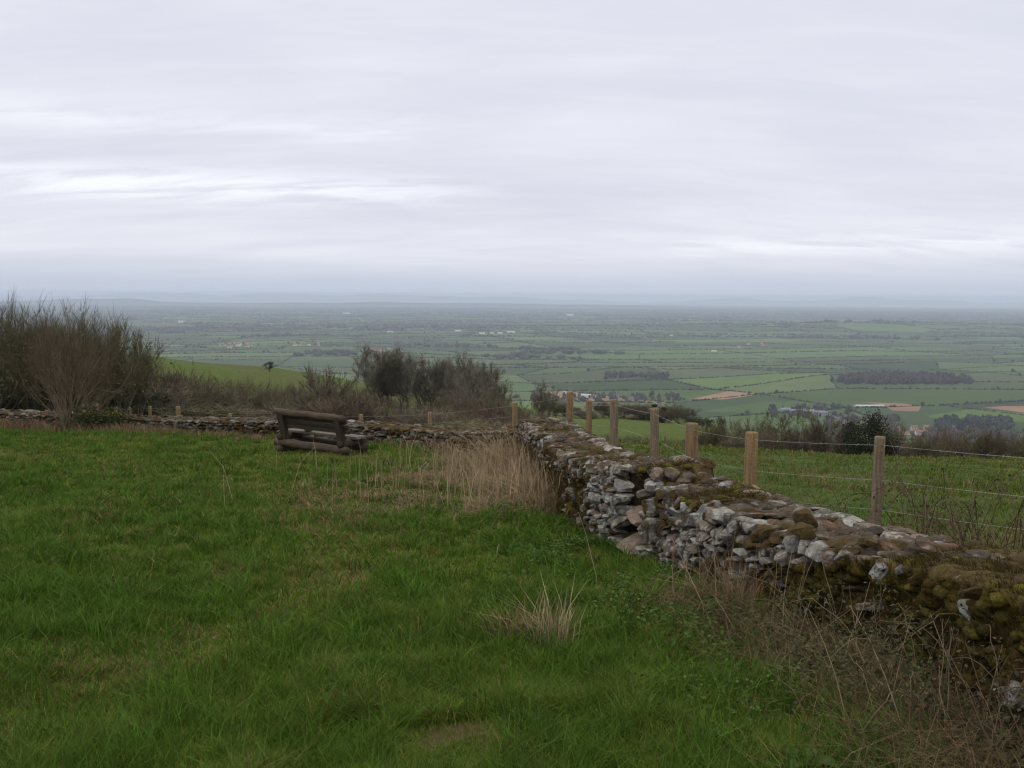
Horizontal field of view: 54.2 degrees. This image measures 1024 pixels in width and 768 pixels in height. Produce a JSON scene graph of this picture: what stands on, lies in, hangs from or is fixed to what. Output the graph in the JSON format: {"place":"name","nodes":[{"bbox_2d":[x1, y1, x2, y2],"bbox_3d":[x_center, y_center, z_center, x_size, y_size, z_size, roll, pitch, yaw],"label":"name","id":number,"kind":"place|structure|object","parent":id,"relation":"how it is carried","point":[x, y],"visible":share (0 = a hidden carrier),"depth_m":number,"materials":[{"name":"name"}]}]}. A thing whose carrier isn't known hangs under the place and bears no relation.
{"place":"outdoors","nodes":[
{"label":"outdoors","id":0,"kind":"place"},
{"bbox_2d":[0,298,780,309],"bbox_3d":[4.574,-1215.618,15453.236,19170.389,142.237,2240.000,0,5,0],"label":"hills","id":1,"kind":"structure","parent":0,"point":[122,301],"depth_m":15069.45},
{"bbox_2d":[0,305,1023,454],"bbox_3d":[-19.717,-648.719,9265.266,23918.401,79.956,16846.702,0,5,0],"label":"fields","id":2,"kind":"structure","parent":0,"point":[960,395],"depth_m":3056.47,"materials":[{"name":"plant"}]},
{"bbox_2d":[0,305,1023,442],"bbox_3d":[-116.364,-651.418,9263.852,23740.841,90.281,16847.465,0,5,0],"label":"hedgerows","id":3,"kind":"object","parent":2,"relation":"on","point":[402,324],"visible":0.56,"depth_m":5034.96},
{"bbox_2d":[0,304,1023,415],"bbox_3d":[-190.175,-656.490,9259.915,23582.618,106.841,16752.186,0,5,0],"label":"hedgerow trees","id":4,"kind":"object","parent":2,"relation":"on","point":[522,354],"visible":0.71,"depth_m":6065.02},
{"bbox_2d":[560,390,684,401],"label":"copse","id":5,"kind":"object","parent":2,"relation":"on","point":[638,396],"visible":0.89,"depth_m":1795.98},
{"bbox_2d":[604,370,669,378],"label":"copse","id":6,"kind":"object","parent":2,"relation":"on","point":[614,374],"visible":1,"depth_m":2241.46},
{"bbox_2d":[768,402,851,417],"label":"copse","id":7,"kind":"object","parent":2,"relation":"on","point":[772,408],"visible":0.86,"depth_m":1621.29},
{"bbox_2d":[814,410,901,435],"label":"copse","id":8,"kind":"object","parent":2,"relation":"on","point":[894,417],"visible":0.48,"depth_m":1498.15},
{"bbox_2d":[830,370,974,384],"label":"wood","id":9,"kind":"object","parent":2,"relation":"on","point":[895,377],"visible":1,"depth_m":2144.70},
{"bbox_2d":[921,425,1023,441],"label":"copse","id":10,"kind":"object","parent":2,"relation":"on","point":[930,429],"visible":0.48,"depth_m":1357.96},
{"bbox_2d":[934,414,1014,430],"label":"copse","id":11,"kind":"object","parent":2,"relation":"on","point":[1001,421],"visible":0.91,"depth_m":1432.65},
{"bbox_2d":[0,404,1023,767],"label":"dead grass","id":12,"kind":"structure","parent":0,"point":[506,466],"depth_m":6.04,"materials":[{"name":"plant"}]},
{"bbox_2d":[0,353,1023,767],"bbox_3d":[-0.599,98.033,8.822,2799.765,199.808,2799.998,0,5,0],"label":"ground","id":13,"kind":"structure","parent":0,"point":[626,425],"depth_m":15.51,"materials":[{"name":"plant"}]},
{"bbox_2d":[0,380,48,409],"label":"evergreen shrub","id":14,"kind":"object","parent":13,"relation":"on","point":[18,405],"visible":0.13,"depth_m":40.72,"materials":[{"name":"green plant"}]},
{"bbox_2d":[0,288,62,409],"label":"bare tree","id":15,"kind":"object","parent":13,"relation":"on","point":[6,355],"visible":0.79,"depth_m":35.93,"materials":[{"name":"brown plant"}]},
{"bbox_2d":[0,291,116,410],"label":"bare tree","id":16,"kind":"object","parent":13,"relation":"on","point":[36,404],"visible":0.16,"depth_m":38.21,"materials":[{"name":"brown plant"}]},
{"bbox_2d":[0,297,148,411],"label":"bare tree","id":17,"kind":"object","parent":13,"relation":"on","point":[101,346],"visible":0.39,"depth_m":35.82,"materials":[{"name":"brown plant"}]},
{"bbox_2d":[0,294,152,429],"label":"bare shrub","id":18,"kind":"object","parent":13,"relation":"on","point":[59,385],"visible":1,"depth_m":28.16,"materials":[{"name":"brown plant"}]},
{"bbox_2d":[1,304,178,412],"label":"bare tree","id":19,"kind":"object","parent":13,"relation":"on","point":[115,325],"visible":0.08,"depth_m":38.90,"materials":[{"name":"brown plant"}]},
{"bbox_2d":[56,405,144,430],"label":"gorse bush","id":20,"kind":"object","parent":13,"relation":"on","point":[101,417],"visible":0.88,"depth_m":28.12,"materials":[{"name":"green plant"}]},
{"bbox_2d":[88,314,156,413],"bbox_3d":[-14.567,-0.500,37.025,2.262,4.354,3.163,1,5,8],"label":"bare tree","id":21,"kind":"object","parent":13,"relation":"on","point":[146,361],"visible":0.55,"depth_m":37.27,"materials":[{"name":"brown plant"}]},
{"bbox_2d":[105,323,171,414],"bbox_3d":[-14.834,-0.390,39.724,2.262,4.445,3.163,3,6,23],"label":"bare tree","id":22,"kind":"object","parent":13,"relation":"on","point":[137,401],"visible":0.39,"depth_m":39.57,"materials":[{"name":"brown plant"}]},
{"bbox_2d":[107,386,172,415],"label":"evergreen shrub","id":23,"kind":"object","parent":13,"relation":"on","point":[163,401],"visible":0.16,"depth_m":41.98,"materials":[{"name":"green plant"}]},
{"bbox_2d":[123,381,207,415],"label":"bare shrub","id":24,"kind":"object","parent":13,"relation":"on","point":[178,396],"visible":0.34,"depth_m":42.80,"materials":[{"name":"brown plant"}]},
{"bbox_2d":[132,359,206,407],"bbox_3d":[-16.902,0.706,46.023,4.532,4.097,5.808,4,6,37],"label":"bare shrub","id":25,"kind":"object","parent":13,"relation":"on","point":[171,379],"visible":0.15,"depth_m":46.17,"materials":[{"name":"brown plant"}]},
{"bbox_2d":[154,367,220,394],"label":"bare shrub","id":26,"kind":"object","parent":13,"relation":"on","point":[190,382],"visible":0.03,"depth_m":49.23,"materials":[{"name":"brown plant"}]},
{"bbox_2d":[152,370,227,412],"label":"bare shrub","id":27,"kind":"object","parent":13,"relation":"on","point":[197,389],"visible":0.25,"depth_m":47.53,"materials":[{"name":"brown plant"}]},
{"bbox_2d":[152,402,268,417],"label":"bare shrub","id":28,"kind":"object","parent":13,"relation":"on","point":[200,412],"visible":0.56,"depth_m":40.34,"materials":[{"name":"brown plant"}]},
{"bbox_2d":[190,371,257,416],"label":"bare shrub","id":29,"kind":"object","parent":13,"relation":"on","point":[228,400],"visible":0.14,"depth_m":50.66,"materials":[{"name":"brown plant"}]},
{"bbox_2d":[0,408,518,457],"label":"dry stone wall","id":30,"kind":"structure","parent":13,"relation":"on","point":[374,430],"depth_m":23.78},
{"bbox_2d":[231,375,296,412],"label":"bare shrub","id":31,"kind":"object","parent":13,"relation":"on","point":[255,400],"visible":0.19,"depth_m":59.88,"materials":[{"name":"brown plant"}]},
{"bbox_2d":[223,406,309,417],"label":"bare shrub","id":32,"kind":"object","parent":13,"relation":"on","point":[263,414],"visible":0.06,"depth_m":42.67,"materials":[{"name":"brown plant"}]},
{"bbox_2d":[45,403,508,425],"bbox_3d":[-8.040,0.917,26.666,22.358,2.634,2.919,4,6,37],"label":"post and wire fence","id":33,"kind":"object","parent":13,"relation":"on","point":[177,408],"visible":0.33,"depth_m":29.43,"materials":[{"name":"brown wood"}]},
{"bbox_2d":[230,398,327,416],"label":"bare shrub","id":34,"kind":"object","parent":13,"relation":"on","point":[273,407],"visible":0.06,"depth_m":45.57,"materials":[{"name":"brown plant"}]},
{"bbox_2d":[273,408,368,454],"bbox_3d":[-3.597,0.975,18.849,1.966,0.998,0.795,4,6,35],"label":"log bench","id":35,"kind":"object","parent":13,"relation":"on","point":[299,422],"visible":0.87,"depth_m":18.62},
{"bbox_2d":[289,363,362,407],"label":"bush","id":36,"kind":"object","parent":13,"relation":"on","point":[326,388],"visible":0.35,"depth_m":61.41,"materials":[{"name":"brown plant"}]},
{"bbox_2d":[304,363,370,404],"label":"bare tree","id":37,"kind":"object","parent":13,"relation":"on","point":[338,382],"visible":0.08,"depth_m":67.60,"materials":[{"name":"brown plant"}]},
{"bbox_2d":[291,388,401,422],"bbox_3d":[-7.530,1.489,43.423,5.310,2.639,6.806,1,5,12],"label":"bare shrub","id":38,"kind":"object","parent":13,"relation":"on","point":[333,408],"visible":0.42,"depth_m":43.75,"materials":[{"name":"brown plant"}]},
{"bbox_2d":[350,342,405,402],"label":"bare tree","id":39,"kind":"object","parent":13,"relation":"on","point":[373,376],"visible":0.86,"depth_m":120.37,"materials":[{"name":"brown plant"}]},
{"bbox_2d":[354,345,409,401],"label":"bare tree","id":40,"kind":"object","parent":13,"relation":"on","point":[394,353],"visible":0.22,"depth_m":122.63,"materials":[{"name":"brown plant"}]},
{"bbox_2d":[363,346,400,402],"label":"bare tree","id":41,"kind":"object","parent":13,"relation":"on","point":[388,366],"visible":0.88,"depth_m":120.63,"materials":[{"name":"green plant"}]},
{"bbox_2d":[378,345,413,408],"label":"bare tree","id":42,"kind":"object","parent":13,"relation":"on","point":[395,372],"visible":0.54,"depth_m":121.42,"materials":[{"name":"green plant"}]},
{"bbox_2d":[386,354,419,406],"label":"bare tree","id":43,"kind":"object","parent":13,"relation":"on","point":[402,379],"visible":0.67,"depth_m":120.89,"materials":[{"name":"brown plant"}]},
{"bbox_2d":[394,357,430,410],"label":"bare tree","id":44,"kind":"object","parent":13,"relation":"on","point":[413,388],"visible":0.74,"depth_m":118.92,"materials":[{"name":"brown plant"}]},
{"bbox_2d":[373,397,470,422],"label":"bare shrub","id":45,"kind":"object","parent":13,"relation":"on","point":[407,413],"visible":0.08,"depth_m":54.54,"materials":[{"name":"brown plant"}]},
{"bbox_2d":[402,352,451,408],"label":"bare tree","id":46,"kind":"object","parent":13,"relation":"on","point":[418,376],"visible":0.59,"depth_m":118.12,"materials":[{"name":"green plant"}]},
{"bbox_2d":[390,403,475,426],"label":"bare shrub","id":47,"kind":"object","parent":13,"relation":"on","point":[414,417],"visible":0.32,"depth_m":44.81,"materials":[{"name":"brown plant"}]},
{"bbox_2d":[397,392,479,422],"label":"bare shrub","id":48,"kind":"object","parent":13,"relation":"on","point":[444,409],"visible":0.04,"depth_m":70.21,"materials":[{"name":"brown plant"}]},
{"bbox_2d":[415,350,478,395],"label":"bare tree","id":49,"kind":"object","parent":13,"relation":"on","point":[435,385],"visible":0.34,"depth_m":116.85,"materials":[{"name":"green plant"}]},
{"bbox_2d":[423,385,472,407],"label":"bare shrub","id":50,"kind":"object","parent":13,"relation":"on","point":[450,394],"visible":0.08,"depth_m":103.93,"materials":[{"name":"brown plant"}]},
{"bbox_2d":[431,361,468,403],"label":"bare tree","id":51,"kind":"object","parent":13,"relation":"on","point":[460,374],"visible":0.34,"depth_m":113.75,"materials":[{"name":"brown plant"}]},
{"bbox_2d":[445,386,485,409],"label":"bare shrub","id":52,"kind":"object","parent":13,"relation":"on","point":[462,396],"visible":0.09,"depth_m":97.73,"materials":[{"name":"brown plant"}]},
{"bbox_2d":[432,419,511,427],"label":"bare shrub","id":53,"kind":"object","parent":13,"relation":"on","point":[470,425],"visible":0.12,"depth_m":42.16,"materials":[{"name":"brown plant"}]},
{"bbox_2d":[448,361,505,402],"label":"bare tree","id":54,"kind":"object","parent":13,"relation":"on","point":[482,383],"visible":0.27,"depth_m":109.53,"materials":[{"name":"brown plant"}]},
{"bbox_2d":[458,359,502,391],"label":"bare tree","id":55,"kind":"object","parent":13,"relation":"on","point":[482,366],"visible":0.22,"depth_m":114.51,"materials":[{"name":"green plant"}]},
{"bbox_2d":[449,400,522,426],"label":"bare shrub","id":56,"kind":"object","parent":13,"relation":"on","point":[485,413],"visible":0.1,"depth_m":61.50,"materials":[{"name":"brown plant"}]},
{"bbox_2d":[459,399,517,419],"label":"bare shrub","id":57,"kind":"object","parent":13,"relation":"on","point":[481,411],"visible":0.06,"depth_m":84.35,"materials":[{"name":"brown plant"}]},
{"bbox_2d":[465,369,515,397],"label":"bare tree","id":58,"kind":"object","parent":13,"relation":"on","point":[499,388],"visible":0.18,"depth_m":113.37,"materials":[{"name":"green plant"}]},
{"bbox_2d":[461,395,532,418],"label":"bare shrub","id":59,"kind":"object","parent":13,"relation":"on","point":[506,403],"visible":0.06,"depth_m":90.71,"materials":[{"name":"brown plant"}]},
{"bbox_2d":[430,586,567,640],"bbox_3d":[-0.065,1.432,6.003,1.033,0.230,0.724,-2,6,-28],"label":"dry grass tuft","id":60,"kind":"object","parent":13,"relation":"on","point":[507,620],"visible":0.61,"depth_m":5.99,"materials":[{"name":"plant"}]},
{"bbox_2d":[480,380,520,411],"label":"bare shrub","id":61,"kind":"object","parent":13,"relation":"on","point":[502,397],"visible":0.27,"depth_m":109.78,"materials":[{"name":"brown plant"}]},
{"bbox_2d":[0,426,1023,767],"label":"grass","id":62,"kind":"structure","parent":13,"relation":"on","point":[330,686],"depth_m":5.89,"materials":[{"name":"plant"}]},
{"bbox_2d":[485,403,549,423],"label":"bare shrub","id":63,"kind":"object","parent":13,"relation":"on","point":[529,414],"visible":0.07,"depth_m":61.00,"materials":[{"name":"brown plant"}]},
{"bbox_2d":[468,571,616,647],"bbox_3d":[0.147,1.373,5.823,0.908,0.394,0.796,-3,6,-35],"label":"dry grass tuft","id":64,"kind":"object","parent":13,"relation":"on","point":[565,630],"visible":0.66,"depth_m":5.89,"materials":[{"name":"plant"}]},
{"bbox_2d":[527,377,562,418],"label":"bare tree","id":65,"kind":"object","parent":13,"relation":"on","point":[544,402],"visible":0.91,"depth_m":112.58,"materials":[{"name":"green plant"}]},
{"bbox_2d":[584,401,618,417],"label":"bare shrub","id":66,"kind":"object","parent":13,"relation":"on","point":[604,408],"visible":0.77,"depth_m":139.78,"materials":[{"name":"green plant"}]},
{"bbox_2d":[618,408,648,418],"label":"bare shrub","id":67,"kind":"object","parent":13,"relation":"on","point":[639,413],"visible":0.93,"depth_m":139.86,"materials":[{"name":"brown plant"}]},
{"bbox_2d":[667,405,689,423],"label":"bare shrub","id":68,"kind":"object","parent":13,"relation":"on","point":[677,411],"visible":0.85,"depth_m":134.96,"materials":[{"name":"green plant"}]},
{"bbox_2d":[618,568,747,643],"bbox_3d":[1.140,1.415,6.473,0.827,0.306,1.233,2,5,16],"label":"bramble","id":69,"kind":"object","parent":13,"relation":"on","point":[701,602],"visible":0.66,"depth_m":6.38,"materials":[{"name":"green plant"}]},
{"bbox_2d":[633,537,791,610],"bbox_3d":[1.510,1.325,6.695,1.341,0.529,1.791,5,7,43],"label":"dry grass tuft","id":70,"kind":"object","parent":13,"relation":"on","point":[736,585],"visible":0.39,"depth_m":6.68,"materials":[{"name":"plant"}]},
{"bbox_2d":[453,531,973,727],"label":"weeds","id":71,"kind":"object","parent":13,"relation":"on","point":[569,538],"visible":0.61,"depth_m":6.27,"materials":[{"name":"green plant"}]},
{"bbox_2d":[698,418,743,446],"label":"bare shrub","id":72,"kind":"object","parent":13,"relation":"on","point":[711,437],"visible":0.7,"depth_m":52.50,"materials":[{"name":"brown plant"}]},
{"bbox_2d":[713,432,758,448],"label":"bare shrub","id":73,"kind":"object","parent":13,"relation":"on","point":[729,443],"visible":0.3,"depth_m":51.13,"materials":[{"name":"brown plant"}]},
{"bbox_2d":[717,417,781,449],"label":"bare shrub","id":74,"kind":"object","parent":13,"relation":"on","point":[763,444],"visible":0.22,"depth_m":54.07,"materials":[{"name":"brown plant"}]},
{"bbox_2d":[512,391,1023,529],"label":"post and wire fence","id":75,"kind":"object","parent":13,"relation":"on","point":[750,457],"visible":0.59,"depth_m":8.68,"materials":[{"name":"brown wood"}]},
{"bbox_2d":[516,416,1023,756],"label":"dry stone wall","id":76,"kind":"structure","parent":13,"relation":"on","point":[620,494],"depth_m":6.48,"materials":[{"name":"stone"}]},
{"bbox_2d":[787,522,816,539],"bbox_3d":[1.818,0.923,6.310,0.178,0.095,0.140,0,5,0],"label":"loose stone","id":77,"kind":"object","parent":76,"relation":"on","point":[802,530],"visible":1,"depth_m":6.26,"materials":[{"name":"stone"}]},
{"bbox_2d":[792,506,817,527],"bbox_3d":[1.893,0.862,6.452,0.150,0.130,0.131,0,5,0],"label":"loose stone","id":78,"kind":"object","parent":76,"relation":"on","point":[803,514],"visible":0.86,"depth_m":6.39,"materials":[{"name":"stone"}]},
{"bbox_2d":[857,536,877,548],"bbox_3d":[2.087,0.931,5.856,0.104,0.070,0.086,0,5,0],"label":"loose stone","id":79,"kind":"object","parent":76,"relation":"on","point":[865,542],"visible":1,"depth_m":5.83,"materials":[{"name":"stone"}]},
{"bbox_2d":[742,403,812,447],"bbox_3d":[15.398,3.287,58.559,4.380,4.670,3.133,5,7,43],"label":"bare tree","id":80,"kind":"object","parent":13,"relation":"on","point":[780,425],"visible":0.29,"depth_m":58.32,"materials":[{"name":"brown plant"}]},
{"bbox_2d":[578,510,1023,761],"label":"dead stalks","id":81,"kind":"object","parent":13,"relation":"on","point":[714,560],"visible":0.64,"depth_m":5.12,"materials":[{"name":"brown plant"}]},
{"bbox_2d":[774,424,838,451],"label":"bare shrub","id":82,"kind":"object","parent":13,"relation":"on","point":[796,446],"visible":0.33,"depth_m":55.20,"materials":[{"name":"brown plant"}]},
{"bbox_2d":[780,747,838,767],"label":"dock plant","id":83,"kind":"object","parent":13,"relation":"on","point":[815,752],"visible":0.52,"depth_m":3.91,"materials":[{"name":"green plant"}]},
{"bbox_2d":[597,436,1023,548],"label":"field grass","id":84,"kind":"structure","parent":13,"relation":"on","point":[817,468],"depth_m":16.48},
{"bbox_2d":[798,408,842,453],"bbox_3d":[15.886,3.018,52.160,2.250,4.038,2.709,-5,7,-44],"label":"bare tree","id":85,"kind":"object","parent":13,"relation":"on","point":[818,433],"visible":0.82,"depth_m":51.96,"materials":[{"name":"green plant"}]},
{"bbox_2d":[709,567,945,680],"bbox_3d":[1.703,1.343,5.452,0.833,0.555,1.534,-2,6,-25],"label":"bramble","id":86,"kind":"object","parent":13,"relation":"on","point":[794,624],"visible":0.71,"depth_m":5.51,"materials":[{"name":"brown plant"}]},
{"bbox_2d":[829,412,866,454],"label":"bare shrub","id":87,"kind":"object","parent":13,"relation":"on","point":[837,438],"visible":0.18,"depth_m":57.60,"materials":[{"name":"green plant"}]},
{"bbox_2d":[774,477,942,527],"bbox_3d":[2.515,1.169,7.744,1.419,0.869,1.162,5,7,44],"label":"bramble","id":88,"kind":"object","parent":13,"relation":"on","point":[861,514],"visible":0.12,"depth_m":7.55,"materials":[{"name":"brown plant"}]},
{"bbox_2d":[840,406,902,456],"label":"evergreen shrub","id":89,"kind":"object","parent":13,"relation":"on","point":[872,431],"visible":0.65,"depth_m":48.93,"materials":[{"name":"green plant"}]},
{"bbox_2d":[734,573,1023,755],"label":"bramble","id":90,"kind":"object","parent":13,"relation":"on","point":[881,683],"visible":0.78,"depth_m":4.44,"materials":[{"name":"brown plant"}]},
{"bbox_2d":[870,414,910,454],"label":"bare shrub","id":91,"kind":"object","parent":13,"relation":"on","point":[902,433],"visible":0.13,"depth_m":54.54,"materials":[{"name":"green plant"}]},
{"bbox_2d":[894,429,955,457],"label":"bare shrub","id":92,"kind":"object","parent":13,"relation":"on","point":[919,450],"visible":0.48,"depth_m":51.16,"materials":[{"name":"brown plant"}]},
{"bbox_2d":[833,436,1023,548],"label":"bramble","id":93,"kind":"object","parent":13,"relation":"on","point":[962,538],"visible":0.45,"depth_m":7.31,"materials":[{"name":"brown plant"}]},
{"bbox_2d":[857,602,1023,767],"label":"bramble","id":94,"kind":"object","parent":13,"relation":"on","point":[1007,717],"visible":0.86,"depth_m":3.81,"materials":[{"name":"brown plant"}]},
{"bbox_2d":[916,428,969,456],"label":"bare shrub","id":95,"kind":"object","parent":13,"relation":"on","point":[938,441],"visible":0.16,"depth_m":55.91,"materials":[{"name":"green plant"}]},
{"bbox_2d":[935,424,972,450],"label":"bare shrub","id":96,"kind":"object","parent":13,"relation":"on","point":[950,433],"visible":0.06,"depth_m":59.31,"materials":[{"name":"brown plant"}]},
{"bbox_2d":[889,473,1023,548],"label":"bramble","id":97,"kind":"object","parent":13,"relation":"on","point":[999,529],"visible":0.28,"depth_m":6.41,"materials":[{"name":"brown plant"}]},
{"bbox_2d":[959,424,1005,458],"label":"bare shrub","id":98,"kind":"object","parent":13,"relation":"on","point":[975,451],"visible":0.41,"depth_m":53.59,"materials":[{"name":"brown plant"}]},
{"bbox_2d":[972,429,1021,458],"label":"bare shrub","id":99,"kind":"object","parent":13,"relation":"on","point":[995,444],"visible":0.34,"depth_m":53.24,"materials":[{"name":"brown plant"}]},
{"bbox_2d":[1002,430,1023,458],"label":"bare shrub","id":100,"kind":"object","parent":13,"relation":"on","point":[1013,452],"visible":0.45,"depth_m":51.89,"materials":[{"name":"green plant"}]},
{"bbox_2d":[0,293,1023,306],"bbox_3d":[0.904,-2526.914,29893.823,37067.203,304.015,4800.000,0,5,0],"label":"hills","id":101,"kind":"structure","parent":0,"point":[261,297],"depth_m":28980.28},
{"bbox_2d":[0,0,1023,302],"label":"sky","id":102,"kind":"structure","parent":0,"point":[643,151],"materials":[{"name":"white"}]},
{"bbox_2d":[2,301,1023,337],"bbox_3d":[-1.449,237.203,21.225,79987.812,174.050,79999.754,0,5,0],"label":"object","id":103,"kind":"structure","parent":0,"point":[846,306],"depth_m":23254.68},
{"bbox_2d":[693,391,754,399],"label":"field","id":104,"kind":"structure","parent":0,"point":[727,394],"depth_m":1876.47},
{"bbox_2d":[701,402,871,412],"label":"field","id":105,"kind":"structure","parent":0,"point":[757,407],"depth_m":1693.25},
{"bbox_2d":[863,402,920,411],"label":"field","id":106,"kind":"structure","parent":0,"point":[908,407],"depth_m":1692.98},
{"bbox_2d":[928,409,1023,421],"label":"field","id":107,"kind":"structure","parent":0,"point":[1016,417],"depth_m":1601.75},
{"bbox_2d":[986,406,1023,412],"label":"field","id":108,"kind":"structure","parent":0,"point":[1015,408],"depth_m":1687.47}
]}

